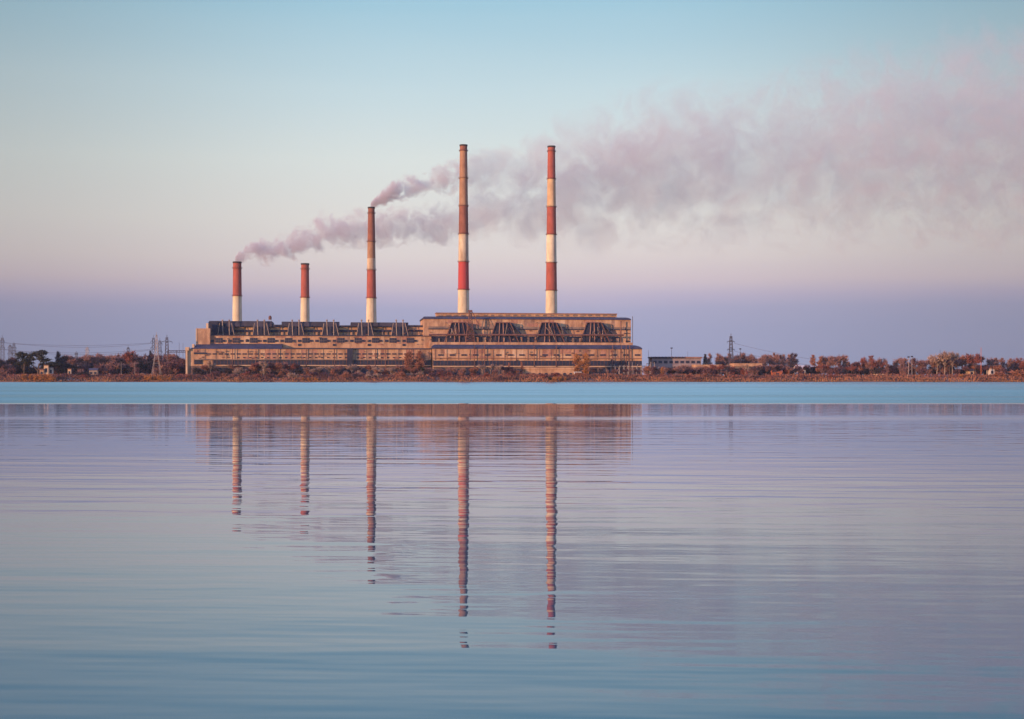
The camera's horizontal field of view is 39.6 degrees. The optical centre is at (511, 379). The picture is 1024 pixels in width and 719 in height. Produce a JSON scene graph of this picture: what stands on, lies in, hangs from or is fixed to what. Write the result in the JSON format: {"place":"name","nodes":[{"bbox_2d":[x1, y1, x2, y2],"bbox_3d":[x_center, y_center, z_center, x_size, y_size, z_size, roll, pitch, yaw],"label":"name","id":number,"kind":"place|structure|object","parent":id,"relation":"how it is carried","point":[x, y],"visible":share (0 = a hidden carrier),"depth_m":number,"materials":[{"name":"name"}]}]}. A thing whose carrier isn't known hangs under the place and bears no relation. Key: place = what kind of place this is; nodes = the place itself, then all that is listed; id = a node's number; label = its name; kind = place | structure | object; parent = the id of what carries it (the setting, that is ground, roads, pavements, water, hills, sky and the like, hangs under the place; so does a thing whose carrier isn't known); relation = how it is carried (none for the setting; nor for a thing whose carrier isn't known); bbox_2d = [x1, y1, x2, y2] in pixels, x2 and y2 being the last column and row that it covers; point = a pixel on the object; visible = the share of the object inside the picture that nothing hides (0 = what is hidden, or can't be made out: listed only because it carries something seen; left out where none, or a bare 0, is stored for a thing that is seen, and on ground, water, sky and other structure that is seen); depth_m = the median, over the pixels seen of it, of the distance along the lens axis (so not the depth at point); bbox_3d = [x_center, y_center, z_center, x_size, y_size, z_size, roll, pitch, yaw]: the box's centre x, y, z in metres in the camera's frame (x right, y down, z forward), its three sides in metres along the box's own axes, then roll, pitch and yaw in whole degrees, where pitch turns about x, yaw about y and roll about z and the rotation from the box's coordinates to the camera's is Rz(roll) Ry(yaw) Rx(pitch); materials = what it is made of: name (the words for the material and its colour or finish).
{"place":"outdoors","nodes":[
{"label":"outdoors","id":0,"kind":"place"},
{"bbox_2d":[0,382,1023,718],"bbox_3d":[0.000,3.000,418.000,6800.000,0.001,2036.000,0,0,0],"label":"lake water","id":1,"kind":"structure","parent":0,"point":[510,550],"depth_m":24.90,"materials":[{"name":"teal liquid"}]},
{"bbox_2d":[0,372,1023,381],"bbox_3d":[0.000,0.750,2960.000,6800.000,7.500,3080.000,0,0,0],"label":"ground","id":2,"kind":"structure","parent":0,"point":[506,381],"depth_m":1431.84,"materials":[{"name":"brown plant"}]},
{"bbox_2d":[0,338,4,361],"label":"lattice pylon","id":3,"kind":"object","parent":2,"relation":"on","point":[2,347],"visible":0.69,"depth_m":1559.91,"materials":[{"name":"metal"}]},
{"bbox_2d":[1,362,16,371],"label":"shrub","id":4,"kind":"object","parent":2,"relation":"on","point":[6,366],"visible":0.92,"depth_m":1512.56,"materials":[{"name":"brown plant"}]},
{"bbox_2d":[1,359,16,365],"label":"bare tree","id":5,"kind":"object","parent":2,"relation":"on","point":[10,361],"visible":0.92,"depth_m":1518.40,"materials":[{"name":"brown plant"}]},
{"bbox_2d":[5,366,14,374],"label":"shrub","id":6,"kind":"object","parent":2,"relation":"on","point":[10,369],"visible":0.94,"depth_m":1502.16,"materials":[{"name":"brown plant"}]},
{"bbox_2d":[13,364,26,373],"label":"shrub","id":7,"kind":"object","parent":2,"relation":"on","point":[19,370],"visible":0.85,"depth_m":1522.23,"materials":[{"name":"brown plant"}]},
{"bbox_2d":[12,351,34,373],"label":"leafy tree","id":8,"kind":"object","parent":2,"relation":"on","point":[22,365],"visible":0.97,"depth_m":1497.79,"materials":[{"name":"green plant"}]},
{"bbox_2d":[22,350,60,374],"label":"leafy tree","id":9,"kind":"object","parent":2,"relation":"on","point":[39,355],"visible":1,"depth_m":1489.68,"materials":[{"name":"green plant"}]},
{"bbox_2d":[44,364,48,373],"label":"shed","id":10,"kind":"structure","parent":2,"relation":"on","point":[46,368],"depth_m":1483.93,"materials":[{"name":"metal"}]},
{"bbox_2d":[54,351,60,374],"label":"poplar tree","id":11,"kind":"object","parent":2,"relation":"on","point":[58,368],"visible":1,"depth_m":1504.18,"materials":[{"name":"green plant"}]},
{"bbox_2d":[55,355,68,370],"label":"bare tree","id":12,"kind":"object","parent":2,"relation":"on","point":[63,359],"visible":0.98,"depth_m":1500.26,"materials":[{"name":"brown plant"}]},
{"bbox_2d":[64,355,76,364],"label":"bare tree","id":13,"kind":"object","parent":2,"relation":"on","point":[73,361],"visible":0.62,"depth_m":1561.16,"materials":[{"name":"brown plant"}]},
{"bbox_2d":[69,364,81,370],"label":"bare tree","id":14,"kind":"object","parent":2,"relation":"on","point":[74,367],"visible":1,"depth_m":1503.44,"materials":[{"name":"brown plant"}]},
{"bbox_2d":[71,355,83,365],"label":"bare tree","id":15,"kind":"object","parent":2,"relation":"on","point":[79,359],"visible":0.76,"depth_m":1569.13,"materials":[{"name":"brown plant"}]},
{"bbox_2d":[75,371,90,375],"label":"shrub","id":16,"kind":"object","parent":2,"relation":"on","point":[81,373],"visible":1,"depth_m":1458.81,"materials":[{"name":"brown plant"}]},
{"bbox_2d":[76,361,90,367],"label":"bare tree","id":17,"kind":"object","parent":2,"relation":"on","point":[83,364],"visible":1,"depth_m":1522.10,"materials":[{"name":"brown plant"}]},
{"bbox_2d":[89,368,98,375],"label":"house","id":18,"kind":"structure","parent":2,"relation":"on","point":[93,371],"depth_m":1482.40,"materials":[{"name":"concrete"}]},
{"bbox_2d":[95,355,114,364],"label":"bare tree","id":19,"kind":"object","parent":2,"relation":"on","point":[104,360],"visible":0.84,"depth_m":1567.78,"materials":[{"name":"brown plant"}]},
{"bbox_2d":[99,361,116,374],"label":"shrub","id":20,"kind":"object","parent":2,"relation":"on","point":[105,369],"visible":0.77,"depth_m":1506.71,"materials":[{"name":"brown plant"}]},
{"bbox_2d":[109,361,124,373],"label":"bare tree","id":21,"kind":"object","parent":2,"relation":"on","point":[113,363],"visible":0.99,"depth_m":1501.07,"materials":[{"name":"brown plant"}]},
{"bbox_2d":[109,356,124,374],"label":"bare tree","id":22,"kind":"object","parent":2,"relation":"on","point":[115,358],"visible":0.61,"depth_m":1541.08,"materials":[{"name":"brown plant"}]},
{"bbox_2d":[122,349,135,364],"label":"bare tree","id":23,"kind":"object","parent":2,"relation":"on","point":[128,356],"visible":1,"depth_m":1535.21,"materials":[{"name":"brown plant"}]},
{"bbox_2d":[143,362,151,375],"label":"bare tree","id":24,"kind":"object","parent":2,"relation":"on","point":[147,364],"visible":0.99,"depth_m":1516.65,"materials":[{"name":"brown plant"}]},
{"bbox_2d":[149,353,157,365],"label":"bare tree","id":25,"kind":"object","parent":2,"relation":"on","point":[153,357],"visible":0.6,"depth_m":1553.09,"materials":[{"name":"brown plant"}]},
{"bbox_2d":[152,332,160,370],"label":"lattice pylon","id":26,"kind":"object","parent":2,"relation":"on","point":[154,359],"visible":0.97,"depth_m":1477.47,"materials":[{"name":"metal"}]},
{"bbox_2d":[157,361,180,374],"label":"shrub","id":27,"kind":"object","parent":2,"relation":"on","point":[167,369],"visible":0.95,"depth_m":1500.08,"materials":[{"name":"brown plant"}]},
{"bbox_2d":[163,354,177,361],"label":"bare tree","id":28,"kind":"object","parent":2,"relation":"on","point":[170,357],"visible":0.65,"depth_m":1545.73,"materials":[{"name":"brown plant"}]},
{"bbox_2d":[166,361,180,369],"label":"bare tree","id":29,"kind":"object","parent":2,"relation":"on","point":[169,365],"visible":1,"depth_m":1498.83,"materials":[{"name":"brown plant"}]},
{"bbox_2d":[167,350,185,374],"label":"switchyard gantry","id":30,"kind":"object","parent":2,"relation":"on","point":[176,351],"visible":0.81,"depth_m":1517.06,"materials":[{"name":"metal"}]},
{"bbox_2d":[192,367,204,374],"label":"shrub","id":31,"kind":"object","parent":2,"relation":"on","point":[197,370],"visible":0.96,"depth_m":1479.28,"materials":[{"name":"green plant"}]},
{"bbox_2d":[206,360,217,369],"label":"bare tree","id":32,"kind":"object","parent":2,"relation":"on","point":[209,364],"visible":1,"depth_m":1475.03,"materials":[{"name":"brown plant"}]},
{"bbox_2d":[259,361,268,375],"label":"bare tree","id":33,"kind":"object","parent":2,"relation":"on","point":[263,365],"visible":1,"depth_m":1478.38,"materials":[{"name":"brown plant"}]},
{"bbox_2d":[274,362,283,370],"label":"bare tree","id":34,"kind":"object","parent":2,"relation":"on","point":[279,366],"visible":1,"depth_m":1483.37,"materials":[{"name":"brown plant"}]},
{"bbox_2d":[284,363,301,369],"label":"bare tree","id":35,"kind":"object","parent":2,"relation":"on","point":[293,366],"visible":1,"depth_m":1487.38,"materials":[{"name":"brown plant"}]},
{"bbox_2d":[185,320,431,375],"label":"power station building","id":36,"kind":"structure","parent":2,"relation":"on","point":[222,344],"depth_m":1516.10,"materials":[{"name":"concrete"}]},
{"bbox_2d":[232,261,241,320],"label":"chimney","id":37,"kind":"object","parent":36,"relation":"on","point":[237,295],"visible":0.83,"depth_m":1607.08,"materials":[{"name":"red paint"}]},
{"bbox_2d":[300,263,309,321],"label":"chimney","id":38,"kind":"object","parent":36,"relation":"on","point":[305,307],"visible":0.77,"depth_m":1616.29,"materials":[{"name":"red paint"}]},
{"bbox_2d":[212,360,430,364],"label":"ribbon window","id":39,"kind":"structure","parent":36,"relation":"in","point":[220,362],"depth_m":1504.36,"materials":[{"name":"glass"}]},
{"bbox_2d":[366,207,376,321],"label":"chimney","id":40,"kind":"object","parent":36,"relation":"on","point":[371,292],"visible":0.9,"depth_m":1625.43,"materials":[{"name":"red paint"}]},
{"bbox_2d":[346,364,356,370],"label":"bare tree","id":41,"kind":"object","parent":2,"relation":"on","point":[352,367],"visible":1,"depth_m":1483.03,"materials":[{"name":"brown plant"}]},
{"bbox_2d":[395,371,405,377],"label":"shrub","id":42,"kind":"object","parent":2,"relation":"on","point":[399,374],"visible":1,"depth_m":1457.81,"materials":[{"name":"orange plant"}]},
{"bbox_2d":[402,351,413,368],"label":"poplar tree","id":43,"kind":"object","parent":2,"relation":"on","point":[408,360],"visible":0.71,"depth_m":1505.52,"materials":[{"name":"brown plant"}]},
{"bbox_2d":[414,350,425,372],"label":"poplar tree","id":44,"kind":"object","parent":2,"relation":"on","point":[420,362],"visible":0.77,"depth_m":1505.43,"materials":[{"name":"brown plant"}]},
{"bbox_2d":[0,379,1023,381],"bbox_3d":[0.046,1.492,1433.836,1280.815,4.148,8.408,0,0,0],"label":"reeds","id":45,"kind":"object","parent":2,"relation":"on","point":[617,380],"visible":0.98,"depth_m":1432.91,"materials":[{"name":"brown plant"}]},
{"bbox_2d":[10,371,1022,377],"bbox_3d":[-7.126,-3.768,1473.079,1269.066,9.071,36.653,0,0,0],"label":"undergrowth","id":46,"kind":"object","parent":2,"relation":"on","point":[553,376],"visible":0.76,"depth_m":1469.03,"materials":[{"name":"red plant"}]},
{"bbox_2d":[420,312,641,375],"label":"power station building","id":47,"kind":"structure","parent":2,"relation":"on","point":[602,340],"depth_m":1541.82,"materials":[{"name":"concrete"}]},
{"bbox_2d":[457,144,469,312],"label":"chimney","id":48,"kind":"object","parent":47,"relation":"on","point":[463,261],"visible":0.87,"depth_m":1637.48,"materials":[{"name":"red paint"}]},
{"bbox_2d":[465,310,477,341],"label":"lattice crane","id":49,"kind":"object","parent":47,"relation":"on","point":[469,322],"visible":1,"depth_m":1536.22,"materials":[{"name":"metal"}]},
{"bbox_2d":[433,361,641,365],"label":"ribbon window","id":50,"kind":"structure","parent":47,"relation":"in","point":[435,363],"depth_m":1523.21,"materials":[{"name":"glass"}]},
{"bbox_2d":[545,145,557,312],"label":"chimney","id":51,"kind":"object","parent":47,"relation":"on","point":[551,289],"visible":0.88,"depth_m":1649.68,"materials":[{"name":"red paint"}]},
{"bbox_2d":[523,367,573,375],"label":"shed","id":52,"kind":"structure","parent":2,"relation":"on","point":[550,370],"depth_m":1496.78,"materials":[{"name":"metal"}]},
{"bbox_2d":[572,353,582,371],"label":"poplar tree","id":53,"kind":"object","parent":2,"relation":"on","point":[577,359],"visible":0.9,"depth_m":1499.19,"materials":[{"name":"brown plant"}]},
{"bbox_2d":[579,353,591,373],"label":"poplar tree","id":54,"kind":"object","parent":2,"relation":"on","point":[586,360],"visible":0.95,"depth_m":1499.25,"materials":[{"name":"orange plant"}]},
{"bbox_2d":[656,367,667,374],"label":"shrub","id":55,"kind":"object","parent":2,"relation":"on","point":[664,371],"visible":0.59,"depth_m":1496.45,"materials":[{"name":"brown plant"}]},
{"bbox_2d":[649,356,701,374],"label":"building","id":56,"kind":"structure","parent":2,"relation":"on","point":[666,362],"depth_m":1569.60,"materials":[{"name":"metal"}]},
{"bbox_2d":[702,354,708,364],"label":"conifer tree","id":57,"kind":"object","parent":2,"relation":"on","point":[705,360],"visible":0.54,"depth_m":1579.12,"materials":[{"name":"green plant"}]},
{"bbox_2d":[692,365,721,374],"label":"shed","id":58,"kind":"structure","parent":2,"relation":"on","point":[694,366],"depth_m":1529.46,"materials":[{"name":"metal"}]},
{"bbox_2d":[709,364,728,374],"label":"bare tree","id":59,"kind":"object","parent":2,"relation":"on","point":[713,367],"visible":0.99,"depth_m":1489.61,"materials":[{"name":"brown plant"}]},
{"bbox_2d":[714,353,723,364],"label":"poplar tree","id":60,"kind":"object","parent":2,"relation":"on","point":[718,361],"visible":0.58,"depth_m":1613.01,"materials":[{"name":"brown plant"}]},
{"bbox_2d":[722,355,734,364],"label":"bare tree","id":61,"kind":"object","parent":2,"relation":"on","point":[725,359],"visible":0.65,"depth_m":1607.26,"materials":[{"name":"brown plant"}]},
{"bbox_2d":[727,336,734,362],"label":"lattice pylon","id":62,"kind":"object","parent":2,"relation":"on","point":[732,349],"visible":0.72,"depth_m":1579.55,"materials":[{"name":"metal"}]},
{"bbox_2d":[727,366,736,374],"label":"shrub","id":63,"kind":"object","parent":2,"relation":"on","point":[732,370],"visible":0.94,"depth_m":1504.08,"materials":[{"name":"red plant"}]},
{"bbox_2d":[734,352,754,362],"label":"bare tree","id":64,"kind":"object","parent":2,"relation":"on","point":[745,359],"visible":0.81,"depth_m":1642.00,"materials":[{"name":"brown plant"}]},
{"bbox_2d":[730,363,761,375],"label":"shed","id":65,"kind":"structure","parent":2,"relation":"on","point":[737,365],"depth_m":1539.82,"materials":[{"name":"beige"}]},
{"bbox_2d":[748,368,758,374],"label":"shrub","id":66,"kind":"object","parent":2,"relation":"on","point":[751,371],"visible":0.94,"depth_m":1488.20,"materials":[{"name":"brown plant"}]},
{"bbox_2d":[750,356,766,362],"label":"bare tree","id":67,"kind":"object","parent":2,"relation":"on","point":[760,360],"visible":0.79,"depth_m":1600.66,"materials":[{"name":"brown plant"}]},
{"bbox_2d":[771,370,782,375],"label":"shed","id":68,"kind":"structure","parent":2,"relation":"on","point":[776,372],"depth_m":1486.33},
{"bbox_2d":[787,353,795,365],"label":"poplar tree","id":69,"kind":"object","parent":2,"relation":"on","point":[791,360],"visible":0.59,"depth_m":1648.68,"materials":[{"name":"brown plant"}]},
{"bbox_2d":[809,354,816,365],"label":"poplar tree","id":70,"kind":"object","parent":2,"relation":"on","point":[813,359],"visible":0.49,"depth_m":1561.19,"materials":[{"name":"brown plant"}]},
{"bbox_2d":[817,356,823,374],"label":"poplar tree","id":71,"kind":"object","parent":2,"relation":"on","point":[820,361],"visible":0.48,"depth_m":1560.31,"materials":[{"name":"brown plant"}]},
{"bbox_2d":[826,354,847,366],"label":"bare tree","id":72,"kind":"object","parent":2,"relation":"on","point":[832,360],"visible":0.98,"depth_m":1554.74,"materials":[{"name":"brown plant"}]},
{"bbox_2d":[833,366,841,374],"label":"shrub","id":73,"kind":"object","parent":2,"relation":"on","point":[837,370],"visible":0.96,"depth_m":1487.92,"materials":[{"name":"brown plant"}]},
{"bbox_2d":[845,366,856,373],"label":"bare tree","id":74,"kind":"object","parent":2,"relation":"on","point":[851,368],"visible":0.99,"depth_m":1489.48,"materials":[{"name":"brown plant"}]},
{"bbox_2d":[868,359,873,373],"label":"poplar tree","id":75,"kind":"object","parent":2,"relation":"on","point":[870,369],"visible":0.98,"depth_m":1501.88,"materials":[{"name":"brown plant"}]},
{"bbox_2d":[868,355,876,371],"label":"bare tree","id":76,"kind":"object","parent":2,"relation":"on","point":[873,364],"visible":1,"depth_m":1497.10,"materials":[{"name":"brown plant"}]},
{"bbox_2d":[873,366,884,373],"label":"shrub","id":77,"kind":"object","parent":2,"relation":"on","point":[877,370],"visible":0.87,"depth_m":1497.91,"materials":[{"name":"brown plant"}]},
{"bbox_2d":[875,357,886,367],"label":"bare tree","id":78,"kind":"object","parent":2,"relation":"on","point":[879,360],"visible":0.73,"depth_m":1518.77,"materials":[{"name":"brown plant"}]},
{"bbox_2d":[888,366,897,374],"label":"shrub","id":79,"kind":"object","parent":2,"relation":"on","point":[893,371],"visible":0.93,"depth_m":1523.71,"materials":[{"name":"red plant"}]},
{"bbox_2d":[897,359,903,373],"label":"poplar tree","id":80,"kind":"object","parent":2,"relation":"on","point":[900,365],"visible":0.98,"depth_m":1503.04,"materials":[{"name":"brown plant"}]},
{"bbox_2d":[898,365,910,373],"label":"shrub","id":81,"kind":"object","parent":2,"relation":"on","point":[905,369],"visible":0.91,"depth_m":1503.41,"materials":[{"name":"brown plant"}]},
{"bbox_2d":[909,367,917,374],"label":"shrub","id":82,"kind":"object","parent":2,"relation":"on","point":[912,370],"visible":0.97,"depth_m":1513.09,"materials":[{"name":"orange plant"}]},
{"bbox_2d":[909,357,921,373],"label":"bare tree","id":83,"kind":"object","parent":2,"relation":"on","point":[913,361],"visible":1,"depth_m":1503.78,"materials":[{"name":"brown plant"}]},
{"bbox_2d":[918,366,927,375],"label":"shrub","id":84,"kind":"object","parent":2,"relation":"on","point":[922,371],"visible":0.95,"depth_m":1494.88,"materials":[{"name":"brown plant"}]},
{"bbox_2d":[925,361,942,374],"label":"bare tree","id":85,"kind":"object","parent":2,"relation":"on","point":[932,363],"visible":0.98,"depth_m":1504.86,"materials":[{"name":"brown plant"}]},
{"bbox_2d":[927,354,944,373],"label":"bare tree","id":86,"kind":"object","parent":2,"relation":"on","point":[937,360],"visible":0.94,"depth_m":1497.32,"materials":[{"name":"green plant"}]},
{"bbox_2d":[936,351,951,372],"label":"bare tree","id":87,"kind":"object","parent":2,"relation":"on","point":[945,355],"visible":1,"depth_m":1485.51,"materials":[{"name":"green plant"}]},
{"bbox_2d":[940,358,961,373],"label":"bare tree","id":88,"kind":"object","parent":2,"relation":"on","point":[954,362],"visible":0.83,"depth_m":1504.11,"materials":[{"name":"brown plant"}]},
{"bbox_2d":[948,351,959,373],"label":"bare tree","id":89,"kind":"object","parent":2,"relation":"on","point":[955,356],"visible":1,"depth_m":1489.81,"materials":[{"name":"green plant"}]},
{"bbox_2d":[950,358,966,368],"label":"bare tree","id":90,"kind":"object","parent":2,"relation":"on","point":[962,363],"visible":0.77,"depth_m":1512.94,"materials":[{"name":"brown plant"}]},
{"bbox_2d":[955,353,974,373],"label":"bare tree","id":91,"kind":"object","parent":2,"relation":"on","point":[963,357],"visible":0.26,"depth_m":1520.82,"materials":[{"name":"brown plant"}]},
{"bbox_2d":[966,353,984,373],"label":"bare tree","id":92,"kind":"object","parent":2,"relation":"on","point":[977,358],"visible":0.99,"depth_m":1489.48,"materials":[{"name":"brown plant"}]},
{"bbox_2d":[987,357,997,366],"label":"bare tree","id":93,"kind":"object","parent":2,"relation":"on","point":[991,361],"visible":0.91,"depth_m":1545.54,"materials":[{"name":"brown plant"}]},
{"bbox_2d":[989,364,1001,372],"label":"bare tree","id":94,"kind":"object","parent":2,"relation":"on","point":[998,368],"visible":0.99,"depth_m":1498.82,"materials":[{"name":"brown plant"}]},
{"bbox_2d":[991,371,1007,376],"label":"shrub","id":95,"kind":"object","parent":2,"relation":"on","point":[1000,374],"visible":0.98,"depth_m":1457.24,"materials":[{"name":"orange plant"}]},
{"bbox_2d":[1005,360,1013,373],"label":"bare tree","id":96,"kind":"object","parent":2,"relation":"on","point":[1008,364],"visible":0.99,"depth_m":1516.42,"materials":[{"name":"brown plant"}]},
{"bbox_2d":[1008,369,1023,376],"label":"shrub","id":97,"kind":"object","parent":2,"relation":"on","point":[1015,372],"visible":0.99,"depth_m":1458.40,"materials":[{"name":"orange plant"}]},
{"bbox_2d":[1015,357,1023,370],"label":"bare tree","id":98,"kind":"object","parent":2,"relation":"on","point":[1017,360],"visible":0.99,"depth_m":1507.51,"materials":[{"name":"brown plant"}]},
{"bbox_2d":[0,0,1023,375],"label":"sky","id":99,"kind":"structure","parent":0,"point":[834,178],"materials":[{"name":"blue"}]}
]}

